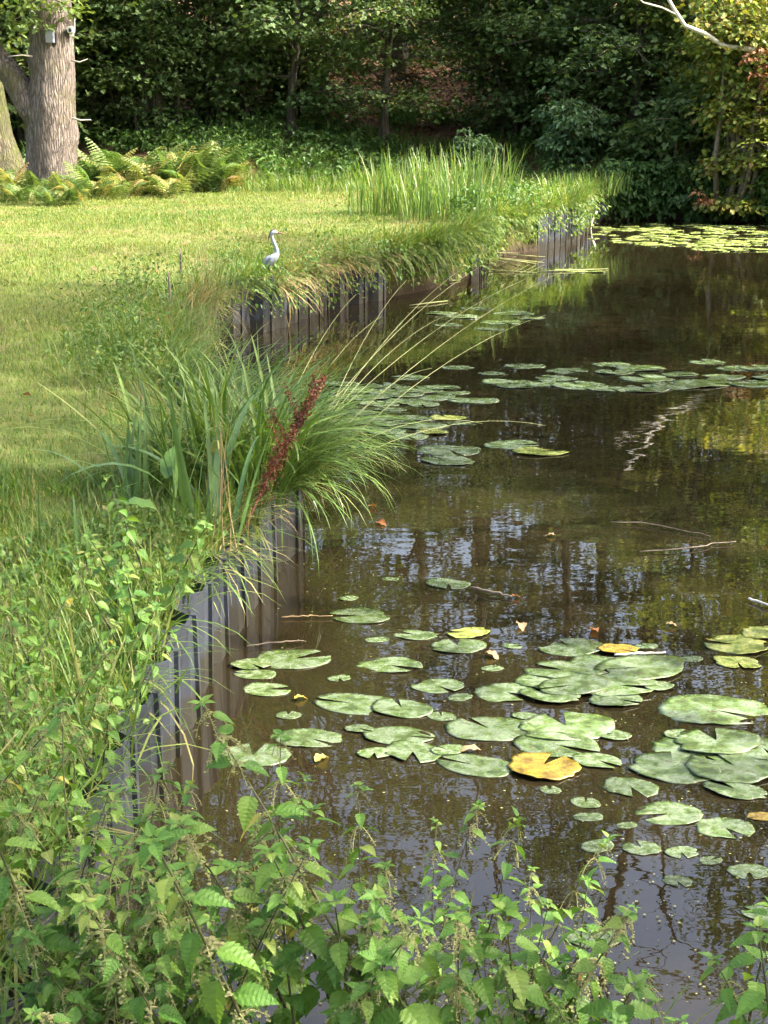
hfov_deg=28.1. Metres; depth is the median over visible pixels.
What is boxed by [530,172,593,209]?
reed clump
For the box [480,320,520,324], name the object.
lily pad
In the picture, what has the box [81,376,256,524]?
iris plant
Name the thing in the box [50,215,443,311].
bank weeds
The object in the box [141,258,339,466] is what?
overhanging grass
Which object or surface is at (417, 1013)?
nettle plant
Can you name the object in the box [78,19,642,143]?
leaf litter
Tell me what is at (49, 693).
nettle plant
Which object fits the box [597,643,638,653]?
lily pad
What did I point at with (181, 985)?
nettle plant
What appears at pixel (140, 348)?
bank weeds
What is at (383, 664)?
lily pad
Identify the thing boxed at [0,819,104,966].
grass clump
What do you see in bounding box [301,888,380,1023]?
nettle plant
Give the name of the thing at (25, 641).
nettle plant
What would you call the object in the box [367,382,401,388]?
lily pad
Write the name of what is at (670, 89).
waterside bush
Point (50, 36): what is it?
nest box
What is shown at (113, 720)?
nettle plant
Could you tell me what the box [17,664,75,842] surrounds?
nettle plant
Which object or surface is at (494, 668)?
lily pad
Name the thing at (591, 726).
lily pad
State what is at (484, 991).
nettle plant
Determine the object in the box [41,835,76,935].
nettle plant
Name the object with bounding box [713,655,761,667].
lily pad
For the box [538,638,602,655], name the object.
lily pad
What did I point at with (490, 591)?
floating stick
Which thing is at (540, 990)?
nettle plant
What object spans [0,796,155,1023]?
nettle plant
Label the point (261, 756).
lily pad
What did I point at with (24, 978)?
grass clump
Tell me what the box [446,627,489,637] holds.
lily pad
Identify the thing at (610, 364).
lily pad
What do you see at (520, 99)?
understorey tree
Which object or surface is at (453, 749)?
lily pad
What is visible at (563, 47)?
forest shrub
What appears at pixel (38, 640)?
grass clump
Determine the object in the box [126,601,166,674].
nettle plant
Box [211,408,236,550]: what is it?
straw stalk
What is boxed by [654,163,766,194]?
overhanging grass
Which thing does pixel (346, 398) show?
lily pad
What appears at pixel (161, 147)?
bracken fern
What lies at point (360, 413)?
lily pad
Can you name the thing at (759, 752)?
lily pad
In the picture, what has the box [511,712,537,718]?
lily pad
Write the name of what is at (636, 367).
lily pad
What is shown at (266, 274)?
overhanging grass
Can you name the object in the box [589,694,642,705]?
lily pad
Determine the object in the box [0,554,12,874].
nettle plant
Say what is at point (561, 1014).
nettle plant
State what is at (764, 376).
lily pad
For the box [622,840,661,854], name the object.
lily pad
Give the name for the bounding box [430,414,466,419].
lily pad
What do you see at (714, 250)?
lily pad
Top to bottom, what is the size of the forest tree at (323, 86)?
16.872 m
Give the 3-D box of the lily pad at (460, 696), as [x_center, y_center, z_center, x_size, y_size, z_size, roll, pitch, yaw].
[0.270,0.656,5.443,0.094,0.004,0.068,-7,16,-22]
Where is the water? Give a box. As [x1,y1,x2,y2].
[92,219,767,1023]
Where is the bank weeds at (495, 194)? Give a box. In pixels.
[438,180,543,220]
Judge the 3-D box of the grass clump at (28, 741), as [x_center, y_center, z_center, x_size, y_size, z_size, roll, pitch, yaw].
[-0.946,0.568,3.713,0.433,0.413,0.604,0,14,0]
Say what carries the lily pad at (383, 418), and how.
on the water
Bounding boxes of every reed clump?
[91,295,209,357]
[130,295,243,357]
[159,252,257,307]
[260,148,307,168]
[280,151,330,168]
[337,156,418,215]
[356,142,447,213]
[386,164,459,222]
[387,144,472,216]
[409,143,494,203]
[423,157,500,218]
[428,141,518,212]
[448,141,529,208]
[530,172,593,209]
[533,170,588,189]
[561,172,624,195]
[587,168,639,191]
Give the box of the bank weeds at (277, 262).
[227,255,300,280]
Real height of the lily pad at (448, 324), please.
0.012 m
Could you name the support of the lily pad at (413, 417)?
on the water
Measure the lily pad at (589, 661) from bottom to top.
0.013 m
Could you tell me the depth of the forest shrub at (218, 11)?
43.91 m
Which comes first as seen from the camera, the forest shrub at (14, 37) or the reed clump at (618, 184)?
the reed clump at (618, 184)
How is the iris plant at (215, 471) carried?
on the overhanging grass at (218, 537)
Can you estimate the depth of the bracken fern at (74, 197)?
24.99 m
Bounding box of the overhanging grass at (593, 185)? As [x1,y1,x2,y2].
[537,163,639,222]
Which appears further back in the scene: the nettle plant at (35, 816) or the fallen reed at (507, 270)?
the fallen reed at (507, 270)
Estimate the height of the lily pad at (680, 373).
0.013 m
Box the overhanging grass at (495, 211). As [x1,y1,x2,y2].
[454,189,561,254]
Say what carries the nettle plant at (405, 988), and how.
on the ground at (514, 246)
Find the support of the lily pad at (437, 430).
on the water
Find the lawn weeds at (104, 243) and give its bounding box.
[1,201,283,354]
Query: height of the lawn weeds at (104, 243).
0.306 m
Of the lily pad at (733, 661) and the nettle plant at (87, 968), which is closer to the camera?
the nettle plant at (87, 968)
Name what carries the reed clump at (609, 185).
on the ground at (514, 246)
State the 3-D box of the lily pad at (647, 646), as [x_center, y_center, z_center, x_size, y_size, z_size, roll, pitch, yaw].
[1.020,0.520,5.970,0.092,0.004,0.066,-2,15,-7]
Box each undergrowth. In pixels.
[16,91,674,185]
[481,173,705,204]
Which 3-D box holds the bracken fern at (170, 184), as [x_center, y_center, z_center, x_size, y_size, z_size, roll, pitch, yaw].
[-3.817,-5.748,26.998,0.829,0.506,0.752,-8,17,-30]
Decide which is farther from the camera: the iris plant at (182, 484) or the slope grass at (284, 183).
the slope grass at (284, 183)
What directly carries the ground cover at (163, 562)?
on the ground at (514, 246)
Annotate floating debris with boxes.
[178,359,767,1003]
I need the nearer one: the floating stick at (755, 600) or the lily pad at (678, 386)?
the floating stick at (755, 600)
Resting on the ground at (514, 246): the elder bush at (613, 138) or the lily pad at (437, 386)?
the elder bush at (613, 138)
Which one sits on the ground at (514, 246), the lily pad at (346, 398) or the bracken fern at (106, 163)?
the bracken fern at (106, 163)
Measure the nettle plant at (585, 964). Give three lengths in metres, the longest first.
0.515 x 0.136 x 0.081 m
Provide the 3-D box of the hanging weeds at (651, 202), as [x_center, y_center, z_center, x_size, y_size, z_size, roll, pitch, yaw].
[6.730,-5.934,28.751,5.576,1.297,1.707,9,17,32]
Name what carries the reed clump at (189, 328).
on the ground at (514, 246)
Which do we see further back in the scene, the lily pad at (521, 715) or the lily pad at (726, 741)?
the lily pad at (521, 715)
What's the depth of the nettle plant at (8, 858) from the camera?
2.91 m
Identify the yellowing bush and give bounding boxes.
[663,0,767,219]
[733,86,767,215]
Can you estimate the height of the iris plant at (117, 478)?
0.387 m
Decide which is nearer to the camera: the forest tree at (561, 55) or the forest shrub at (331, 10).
the forest tree at (561, 55)
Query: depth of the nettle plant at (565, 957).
2.57 m
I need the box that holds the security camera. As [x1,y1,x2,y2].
[66,19,74,36]
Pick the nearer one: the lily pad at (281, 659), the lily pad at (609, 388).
the lily pad at (281, 659)
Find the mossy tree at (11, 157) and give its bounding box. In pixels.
[0,81,25,186]
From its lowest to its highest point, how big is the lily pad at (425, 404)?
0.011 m
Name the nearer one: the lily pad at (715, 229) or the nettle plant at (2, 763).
the nettle plant at (2, 763)
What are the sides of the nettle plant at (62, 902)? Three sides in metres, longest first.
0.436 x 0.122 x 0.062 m
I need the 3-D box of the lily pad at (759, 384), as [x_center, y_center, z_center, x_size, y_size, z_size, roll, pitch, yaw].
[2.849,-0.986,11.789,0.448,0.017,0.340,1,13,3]
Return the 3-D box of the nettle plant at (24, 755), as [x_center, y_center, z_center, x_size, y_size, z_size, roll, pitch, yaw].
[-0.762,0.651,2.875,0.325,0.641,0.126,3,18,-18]
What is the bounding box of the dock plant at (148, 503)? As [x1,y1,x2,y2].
[114,370,328,538]
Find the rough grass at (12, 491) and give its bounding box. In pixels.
[0,453,236,741]
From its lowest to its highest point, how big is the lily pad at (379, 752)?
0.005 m
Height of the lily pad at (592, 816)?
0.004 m
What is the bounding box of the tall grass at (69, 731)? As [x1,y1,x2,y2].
[0,579,194,1022]
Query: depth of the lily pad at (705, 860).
4.25 m
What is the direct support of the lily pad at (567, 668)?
on the water
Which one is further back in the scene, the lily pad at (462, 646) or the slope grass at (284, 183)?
the slope grass at (284, 183)
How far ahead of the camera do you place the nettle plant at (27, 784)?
3.41 m
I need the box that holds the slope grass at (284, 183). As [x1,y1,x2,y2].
[144,111,765,192]
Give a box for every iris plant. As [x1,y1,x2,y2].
[16,424,149,505]
[16,480,68,553]
[55,361,215,526]
[72,488,92,559]
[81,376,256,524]
[91,399,147,512]
[175,422,273,547]
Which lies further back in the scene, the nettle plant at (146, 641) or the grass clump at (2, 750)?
the nettle plant at (146, 641)
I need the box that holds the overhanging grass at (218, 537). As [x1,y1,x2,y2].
[0,387,360,1023]
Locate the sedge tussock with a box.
[2,266,571,569]
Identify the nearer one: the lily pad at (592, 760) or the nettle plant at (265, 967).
the nettle plant at (265, 967)
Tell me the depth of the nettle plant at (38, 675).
4.45 m
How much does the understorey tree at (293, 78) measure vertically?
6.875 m
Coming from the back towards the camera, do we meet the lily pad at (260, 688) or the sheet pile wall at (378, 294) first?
the sheet pile wall at (378, 294)
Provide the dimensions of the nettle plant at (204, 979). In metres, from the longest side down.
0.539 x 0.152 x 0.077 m
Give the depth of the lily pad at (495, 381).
11.87 m
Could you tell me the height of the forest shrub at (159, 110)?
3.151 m
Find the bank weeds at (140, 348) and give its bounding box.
[45,281,203,389]
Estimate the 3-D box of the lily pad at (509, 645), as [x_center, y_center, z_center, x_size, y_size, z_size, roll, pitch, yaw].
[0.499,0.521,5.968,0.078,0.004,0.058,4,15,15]
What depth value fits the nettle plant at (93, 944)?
2.48 m
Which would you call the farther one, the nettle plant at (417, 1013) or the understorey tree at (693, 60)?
the understorey tree at (693, 60)
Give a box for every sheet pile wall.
[0,557,229,1023]
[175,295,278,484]
[209,480,304,635]
[218,275,273,336]
[274,268,385,328]
[471,238,488,273]
[537,192,599,250]
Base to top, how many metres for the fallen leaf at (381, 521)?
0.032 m
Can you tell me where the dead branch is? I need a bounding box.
[640,0,766,53]
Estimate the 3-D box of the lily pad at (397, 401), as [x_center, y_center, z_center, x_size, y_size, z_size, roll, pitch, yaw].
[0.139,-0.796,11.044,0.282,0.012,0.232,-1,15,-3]
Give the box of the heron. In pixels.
[260,229,284,275]
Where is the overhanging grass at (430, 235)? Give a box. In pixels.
[354,196,500,290]
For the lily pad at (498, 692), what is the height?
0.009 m
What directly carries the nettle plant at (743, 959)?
on the ground at (514, 246)
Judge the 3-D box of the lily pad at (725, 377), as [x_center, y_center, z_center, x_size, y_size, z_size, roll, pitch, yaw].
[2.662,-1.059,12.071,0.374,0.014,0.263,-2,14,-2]
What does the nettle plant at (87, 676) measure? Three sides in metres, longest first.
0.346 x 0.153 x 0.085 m
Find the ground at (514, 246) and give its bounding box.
[0,0,767,1005]
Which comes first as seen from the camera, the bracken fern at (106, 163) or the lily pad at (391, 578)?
the lily pad at (391, 578)
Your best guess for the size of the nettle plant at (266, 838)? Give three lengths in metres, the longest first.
0.500 x 0.187 x 0.079 m
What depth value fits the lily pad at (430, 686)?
5.55 m
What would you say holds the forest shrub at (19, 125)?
on the ground at (514, 246)
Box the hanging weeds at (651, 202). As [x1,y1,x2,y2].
[597,158,767,223]
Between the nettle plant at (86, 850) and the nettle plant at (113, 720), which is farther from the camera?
the nettle plant at (113, 720)
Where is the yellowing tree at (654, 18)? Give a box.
[613,0,760,86]
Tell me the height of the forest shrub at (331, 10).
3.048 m
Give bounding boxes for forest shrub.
[0,0,175,151]
[0,1,90,131]
[71,0,197,142]
[76,0,240,142]
[145,0,324,127]
[177,0,272,52]
[247,1,373,117]
[293,0,347,25]
[327,0,438,53]
[408,0,454,28]
[410,0,503,57]
[420,0,617,142]
[515,0,677,154]
[569,0,718,148]
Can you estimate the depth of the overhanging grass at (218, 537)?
4.47 m
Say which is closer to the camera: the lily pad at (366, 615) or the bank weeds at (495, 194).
the lily pad at (366, 615)
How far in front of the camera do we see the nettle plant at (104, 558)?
5.15 m
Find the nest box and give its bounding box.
[44,29,56,44]
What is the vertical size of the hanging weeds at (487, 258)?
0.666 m
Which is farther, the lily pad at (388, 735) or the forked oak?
the forked oak
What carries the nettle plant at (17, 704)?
on the ground cover at (163, 562)
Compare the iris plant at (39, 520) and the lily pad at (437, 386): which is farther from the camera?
the lily pad at (437, 386)
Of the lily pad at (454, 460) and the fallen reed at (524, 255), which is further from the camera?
the fallen reed at (524, 255)
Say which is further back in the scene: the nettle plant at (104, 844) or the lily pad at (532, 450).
the lily pad at (532, 450)
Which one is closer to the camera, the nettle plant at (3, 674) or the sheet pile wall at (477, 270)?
the nettle plant at (3, 674)
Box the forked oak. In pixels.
[0,0,95,190]
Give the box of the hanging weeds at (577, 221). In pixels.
[500,184,618,243]
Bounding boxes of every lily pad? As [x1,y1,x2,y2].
[221,743,291,767]
[230,658,270,668]
[233,669,275,678]
[243,682,290,695]
[256,649,330,668]
[275,711,301,718]
[275,728,341,746]
[314,693,386,714]
[322,381,358,385]
[327,674,350,681]
[328,607,389,623]
[330,394,350,399]
[334,418,369,424]
[335,409,374,415]
[339,595,358,600]
[342,386,390,392]
[344,426,387,432]
[344,724,373,731]
[350,394,390,399]
[356,657,422,671]
[356,747,390,757]
[358,400,399,406]
[358,415,397,420]
[363,726,434,744]
[365,637,388,641]
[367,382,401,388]
[368,429,405,433]
[370,389,424,396]
[371,417,412,425]
[371,698,432,717]
[373,407,406,411]
[381,577,398,580]
[384,740,441,762]
[385,398,422,403]
[386,433,427,439]
[391,374,429,379]
[393,630,437,639]
[394,422,449,428]
[395,386,442,392]
[397,415,431,420]
[405,401,438,406]
[410,678,463,692]
[416,428,447,433]
[417,445,480,455]
[418,394,455,400]
[420,455,474,464]
[423,311,457,314]
[423,385,459,388]
[426,578,470,588]
[427,711,455,720]
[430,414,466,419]
[430,638,486,652]
[430,744,462,754]
[432,323,461,326]
[436,391,470,394]
[437,753,511,776]
[441,365,473,369]
[443,314,479,317]
[445,717,533,740]
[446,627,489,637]
[447,421,475,424]
[447,693,472,700]
[448,397,498,403]
[459,306,491,309]
[473,327,504,330]
[473,682,538,702]
[478,371,506,374]
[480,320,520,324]
[481,378,528,383]
[481,665,503,670]
[484,439,539,448]
[492,311,533,314]
[497,384,535,387]
[503,643,521,648]
[504,364,545,368]
[507,752,581,779]
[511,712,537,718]
[512,446,568,454]
[513,732,599,756]
[515,673,562,686]
[518,712,614,739]
[519,316,545,318]
[519,685,580,702]
[523,379,561,386]
[523,660,607,677]
[535,375,577,380]
[537,673,611,694]
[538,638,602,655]
[539,785,561,793]
[545,368,587,373]
[551,381,607,389]
[563,927,619,948]
[568,654,636,673]
[570,797,600,807]
[572,752,621,767]
[573,812,602,820]
[581,839,613,852]
[586,385,628,391]
[588,674,660,695]
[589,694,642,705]
[592,362,630,366]
[593,655,683,679]
[595,369,634,374]
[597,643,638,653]
[598,729,631,739]
[602,777,658,796]
[616,365,665,370]
[617,822,636,827]
[619,374,674,382]
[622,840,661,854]
[624,384,672,391]
[627,751,720,783]
[634,643,657,648]
[634,801,703,824]
[644,681,674,689]
[651,382,697,389]
[651,737,732,767]
[658,694,767,724]
[659,371,698,375]
[662,875,692,886]
[664,729,685,737]
[664,846,697,858]
[672,242,691,243]
[673,379,731,386]
[674,728,760,753]
[680,656,702,661]
[684,749,767,783]
[688,359,725,364]
[695,817,754,838]
[699,856,722,864]
[701,374,745,379]
[703,228,724,229]
[703,779,766,799]
[704,249,726,250]
[704,634,767,654]
[705,225,726,226]
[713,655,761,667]
[716,365,752,370]
[719,247,741,249]
[726,380,767,387]
[727,863,767,878]
[738,365,767,370]
[740,905,767,920]
[741,625,767,638]
[746,737,767,759]
[747,812,767,820]
[751,374,767,379]
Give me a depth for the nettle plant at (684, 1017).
2.30 m
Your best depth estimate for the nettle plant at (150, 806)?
2.78 m
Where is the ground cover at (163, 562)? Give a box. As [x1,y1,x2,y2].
[0,488,231,783]
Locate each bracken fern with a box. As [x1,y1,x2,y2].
[0,162,28,200]
[0,169,14,191]
[3,183,41,203]
[7,170,60,199]
[28,186,76,206]
[32,171,86,198]
[56,180,89,204]
[58,161,117,198]
[77,147,144,189]
[77,149,122,184]
[82,137,164,185]
[87,173,131,198]
[95,172,152,198]
[98,152,172,192]
[114,142,184,175]
[119,149,187,192]
[146,172,192,198]
[147,144,229,192]
[154,146,203,193]
[160,141,247,189]
[182,142,254,189]
[197,159,248,192]
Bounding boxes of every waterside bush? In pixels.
[596,138,664,181]
[598,79,724,213]
[655,61,716,118]
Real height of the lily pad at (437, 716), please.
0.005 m
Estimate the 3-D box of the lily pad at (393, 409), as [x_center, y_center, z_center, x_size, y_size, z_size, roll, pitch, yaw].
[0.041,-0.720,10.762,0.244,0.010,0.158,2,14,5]
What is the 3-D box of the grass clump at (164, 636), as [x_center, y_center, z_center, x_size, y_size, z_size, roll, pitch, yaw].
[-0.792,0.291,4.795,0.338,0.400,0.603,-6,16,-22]
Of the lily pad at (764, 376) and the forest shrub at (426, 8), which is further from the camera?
the forest shrub at (426, 8)
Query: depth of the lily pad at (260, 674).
5.66 m
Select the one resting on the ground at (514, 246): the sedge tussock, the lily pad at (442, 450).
the sedge tussock
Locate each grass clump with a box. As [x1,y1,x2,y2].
[0,590,80,683]
[0,695,129,850]
[0,698,54,796]
[0,723,65,857]
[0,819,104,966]
[0,907,221,1023]
[17,589,194,742]
[27,857,154,1023]
[73,833,307,1023]
[79,530,199,662]
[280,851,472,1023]
[464,884,637,1021]
[556,930,767,1023]
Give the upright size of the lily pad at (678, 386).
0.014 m
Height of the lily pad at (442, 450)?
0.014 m
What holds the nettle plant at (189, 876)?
on the ground at (514, 246)
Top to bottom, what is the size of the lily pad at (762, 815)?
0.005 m
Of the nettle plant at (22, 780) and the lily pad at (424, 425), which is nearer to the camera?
the nettle plant at (22, 780)
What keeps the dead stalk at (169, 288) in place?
on the ground at (514, 246)
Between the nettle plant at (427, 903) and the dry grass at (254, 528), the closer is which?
the nettle plant at (427, 903)
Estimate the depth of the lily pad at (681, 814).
4.54 m
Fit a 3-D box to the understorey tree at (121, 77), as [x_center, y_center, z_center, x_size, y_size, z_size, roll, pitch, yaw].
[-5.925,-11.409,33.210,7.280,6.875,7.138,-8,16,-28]
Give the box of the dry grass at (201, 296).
[158,245,257,363]
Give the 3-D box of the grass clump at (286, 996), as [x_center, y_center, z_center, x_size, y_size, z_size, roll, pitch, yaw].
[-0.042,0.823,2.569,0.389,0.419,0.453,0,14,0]
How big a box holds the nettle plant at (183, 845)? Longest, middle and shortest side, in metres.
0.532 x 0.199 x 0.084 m
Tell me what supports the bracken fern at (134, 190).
on the ground at (514, 246)
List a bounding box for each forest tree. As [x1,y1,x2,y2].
[303,1,329,119]
[390,0,408,72]
[460,0,491,80]
[484,0,580,102]
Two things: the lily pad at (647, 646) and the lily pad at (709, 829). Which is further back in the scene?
the lily pad at (647, 646)
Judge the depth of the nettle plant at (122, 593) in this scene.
4.74 m
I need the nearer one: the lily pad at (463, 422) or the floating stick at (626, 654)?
the floating stick at (626, 654)
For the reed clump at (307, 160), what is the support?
on the ground at (514, 246)
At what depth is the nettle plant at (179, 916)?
2.64 m
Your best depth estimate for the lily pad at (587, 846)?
4.34 m
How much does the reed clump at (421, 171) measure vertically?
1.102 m
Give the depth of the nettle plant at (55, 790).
2.87 m
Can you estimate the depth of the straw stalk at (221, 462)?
5.91 m
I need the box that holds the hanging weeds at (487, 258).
[376,212,510,289]
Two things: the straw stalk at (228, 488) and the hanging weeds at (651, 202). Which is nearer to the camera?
the straw stalk at (228, 488)
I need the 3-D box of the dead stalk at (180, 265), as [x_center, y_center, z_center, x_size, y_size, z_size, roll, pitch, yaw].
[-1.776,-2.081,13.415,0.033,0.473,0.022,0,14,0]
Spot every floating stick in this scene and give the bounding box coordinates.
[246,640,303,646]
[282,615,332,617]
[470,586,511,596]
[611,521,710,536]
[614,651,665,655]
[640,541,735,551]
[748,597,767,605]
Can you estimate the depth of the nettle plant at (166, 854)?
2.79 m
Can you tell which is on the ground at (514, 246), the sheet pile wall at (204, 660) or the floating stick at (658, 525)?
the sheet pile wall at (204, 660)
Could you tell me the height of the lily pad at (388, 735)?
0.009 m
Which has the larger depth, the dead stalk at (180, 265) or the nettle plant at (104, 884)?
the dead stalk at (180, 265)
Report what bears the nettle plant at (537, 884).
on the ground at (514, 246)
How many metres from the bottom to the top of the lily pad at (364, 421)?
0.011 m
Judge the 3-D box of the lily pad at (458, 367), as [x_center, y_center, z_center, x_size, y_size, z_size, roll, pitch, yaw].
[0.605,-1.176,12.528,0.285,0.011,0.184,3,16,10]
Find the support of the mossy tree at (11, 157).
on the ground at (514, 246)
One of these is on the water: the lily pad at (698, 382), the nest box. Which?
the lily pad at (698, 382)
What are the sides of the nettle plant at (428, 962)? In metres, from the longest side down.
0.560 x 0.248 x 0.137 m
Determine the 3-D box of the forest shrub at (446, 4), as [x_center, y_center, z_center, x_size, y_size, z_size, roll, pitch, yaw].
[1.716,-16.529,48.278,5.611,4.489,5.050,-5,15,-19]
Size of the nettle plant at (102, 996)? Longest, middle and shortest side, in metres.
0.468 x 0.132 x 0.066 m
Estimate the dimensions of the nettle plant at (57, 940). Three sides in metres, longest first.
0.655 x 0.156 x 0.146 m
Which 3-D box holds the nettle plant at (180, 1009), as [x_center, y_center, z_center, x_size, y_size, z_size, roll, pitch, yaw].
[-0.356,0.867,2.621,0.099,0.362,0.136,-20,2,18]
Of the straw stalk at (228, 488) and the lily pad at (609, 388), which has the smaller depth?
the straw stalk at (228, 488)
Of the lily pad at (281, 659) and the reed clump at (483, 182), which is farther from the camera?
the reed clump at (483, 182)
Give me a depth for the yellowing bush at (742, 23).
28.48 m
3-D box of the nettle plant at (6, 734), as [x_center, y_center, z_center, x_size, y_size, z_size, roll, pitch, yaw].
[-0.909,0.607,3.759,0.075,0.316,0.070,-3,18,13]
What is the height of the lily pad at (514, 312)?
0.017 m
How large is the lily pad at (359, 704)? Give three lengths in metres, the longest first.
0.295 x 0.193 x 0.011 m
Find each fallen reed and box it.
[409,300,447,305]
[482,269,537,272]
[506,254,544,256]
[537,269,598,271]
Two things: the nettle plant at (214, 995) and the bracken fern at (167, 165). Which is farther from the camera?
the bracken fern at (167, 165)
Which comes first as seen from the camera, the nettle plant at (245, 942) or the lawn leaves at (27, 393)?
the nettle plant at (245, 942)
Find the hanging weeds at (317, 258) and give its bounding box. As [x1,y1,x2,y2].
[208,238,407,331]
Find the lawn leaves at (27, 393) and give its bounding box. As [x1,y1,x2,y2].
[4,193,421,520]
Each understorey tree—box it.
[0,0,164,102]
[2,0,290,141]
[97,0,343,115]
[131,0,473,140]
[261,0,497,152]
[411,0,660,136]
[481,0,757,139]
[559,0,719,121]
[655,0,762,94]
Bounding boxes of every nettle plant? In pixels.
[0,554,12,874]
[0,572,26,728]
[0,598,25,680]
[0,600,48,706]
[0,658,10,689]
[0,665,30,768]
[0,690,93,771]
[0,703,27,803]
[0,705,78,819]
[0,730,91,922]
[0,731,50,843]
[0,745,16,837]
[0,774,102,1012]
[0,777,55,925]
[0,791,41,878]
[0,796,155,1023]
[0,845,32,924]
[0,961,34,1023]
[1,763,40,865]
[5,894,86,1023]
[11,881,55,1023]
[11,927,108,1023]
[16,582,41,693]
[17,552,98,724]
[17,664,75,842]
[19,685,88,794]
[20,785,132,1023]
[22,1005,81,1023]
[23,709,74,884]
[23,739,45,796]
[24,784,121,1023]
[24,852,78,1021]
[26,638,47,692]
[28,922,105,1023]
[32,662,99,796]
[34,838,132,1023]
[38,689,108,1022]
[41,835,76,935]
[54,544,131,675]
[54,676,111,826]
[57,768,141,1010]
[59,642,119,730]
[59,742,92,847]
[66,890,185,1023]
[67,879,145,1022]
[79,888,110,1023]
[82,531,126,608]
[83,817,199,1022]
[84,612,125,711]
[89,687,124,784]
[89,923,145,1023]
[89,960,164,1023]
[91,809,150,1023]
[92,891,176,1023]
[100,852,146,1023]
[101,473,158,603]
[102,519,136,638]
[104,884,162,1023]
[112,566,153,657]
[112,629,178,731]
[119,887,176,995]
[120,767,179,990]
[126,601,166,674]
[127,579,161,655]
[128,819,189,1023]
[130,821,280,1023]
[132,865,226,1009]
[135,884,185,1023]
[136,871,193,1023]
[139,949,195,1023]
[140,862,201,1005]
[143,780,204,1023]
[146,900,188,1023]
[151,803,172,971]
[155,520,213,624]
[156,913,219,1022]
[159,761,238,990]
[161,918,213,1023]
[165,812,307,1023]
[166,862,234,1017]
[167,886,221,1023]
[183,871,260,1023]
[187,694,399,1023]
[210,836,324,1022]
[219,771,318,1012]
[221,861,261,985]
[225,860,394,1009]
[227,873,305,1008]
[229,956,274,1019]
[235,830,264,1023]
[245,819,302,1001]
[252,841,348,1023]
[255,729,315,1023]
[257,799,340,1023]
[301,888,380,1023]
[318,905,436,1023]
[327,860,400,1017]
[338,781,387,1011]
[347,935,454,1023]
[355,910,406,1018]
[358,883,478,1023]
[380,931,423,1020]
[413,799,489,1023]
[419,818,450,1003]
[435,913,478,1023]
[439,902,505,1023]
[448,806,530,1023]
[470,896,549,1023]
[476,918,499,1023]
[493,957,528,1023]
[502,830,621,1019]
[505,896,563,1023]
[509,964,580,1023]
[518,904,641,1023]
[519,865,548,1022]
[525,924,601,1023]
[543,905,637,1023]
[546,993,576,1023]
[556,866,612,1021]
[578,968,660,1023]
[601,1010,626,1023]
[641,968,673,1023]
[663,1014,688,1023]
[697,951,766,1023]
[714,896,767,1023]
[729,915,767,1023]
[736,995,752,1023]
[752,997,767,1023]
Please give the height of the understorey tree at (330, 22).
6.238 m
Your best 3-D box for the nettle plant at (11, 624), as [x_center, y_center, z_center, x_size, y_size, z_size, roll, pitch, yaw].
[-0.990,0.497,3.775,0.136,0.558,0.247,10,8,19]
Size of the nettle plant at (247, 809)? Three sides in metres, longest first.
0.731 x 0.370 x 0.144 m
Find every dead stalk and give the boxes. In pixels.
[168,272,170,317]
[180,249,181,294]
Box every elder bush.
[441,127,503,179]
[531,86,621,175]
[611,123,646,153]
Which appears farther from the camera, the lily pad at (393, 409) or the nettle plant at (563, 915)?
the lily pad at (393, 409)
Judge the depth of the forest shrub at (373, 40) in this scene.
47.55 m
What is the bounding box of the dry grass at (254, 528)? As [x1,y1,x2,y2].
[148,460,341,608]
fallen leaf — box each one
[314,753,328,761]
[376,519,385,525]
[461,744,480,750]
[485,650,498,658]
[516,620,526,630]
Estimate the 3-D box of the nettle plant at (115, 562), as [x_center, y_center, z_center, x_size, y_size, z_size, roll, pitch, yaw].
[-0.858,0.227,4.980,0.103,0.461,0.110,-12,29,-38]
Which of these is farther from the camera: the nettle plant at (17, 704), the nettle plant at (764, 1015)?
the nettle plant at (17, 704)
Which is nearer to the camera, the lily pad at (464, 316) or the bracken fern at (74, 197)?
the lily pad at (464, 316)
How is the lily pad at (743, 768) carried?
on the water
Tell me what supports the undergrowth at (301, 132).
on the ground at (514, 246)
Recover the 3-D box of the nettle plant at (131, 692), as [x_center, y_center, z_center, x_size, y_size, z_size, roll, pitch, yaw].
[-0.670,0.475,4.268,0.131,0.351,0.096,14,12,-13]
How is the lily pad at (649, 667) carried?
on the water
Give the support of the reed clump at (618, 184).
on the ground at (514, 246)
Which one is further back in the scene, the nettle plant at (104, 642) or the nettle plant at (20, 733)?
the nettle plant at (104, 642)
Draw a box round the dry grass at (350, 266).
[260,219,416,325]
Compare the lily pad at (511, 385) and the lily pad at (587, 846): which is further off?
the lily pad at (511, 385)
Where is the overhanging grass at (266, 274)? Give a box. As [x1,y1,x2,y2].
[221,224,393,312]
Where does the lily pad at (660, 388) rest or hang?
on the water
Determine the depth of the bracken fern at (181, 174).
27.84 m
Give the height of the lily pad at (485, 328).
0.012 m
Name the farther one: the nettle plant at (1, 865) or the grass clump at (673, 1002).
the nettle plant at (1, 865)
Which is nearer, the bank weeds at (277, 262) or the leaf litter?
the bank weeds at (277, 262)
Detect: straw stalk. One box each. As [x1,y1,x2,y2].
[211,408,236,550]
[211,432,220,549]
[217,395,221,549]
[218,423,230,549]
[221,423,228,549]
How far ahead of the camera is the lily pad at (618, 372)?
12.31 m
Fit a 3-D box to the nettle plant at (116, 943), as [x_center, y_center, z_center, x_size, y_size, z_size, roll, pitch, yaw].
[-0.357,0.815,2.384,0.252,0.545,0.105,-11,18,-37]

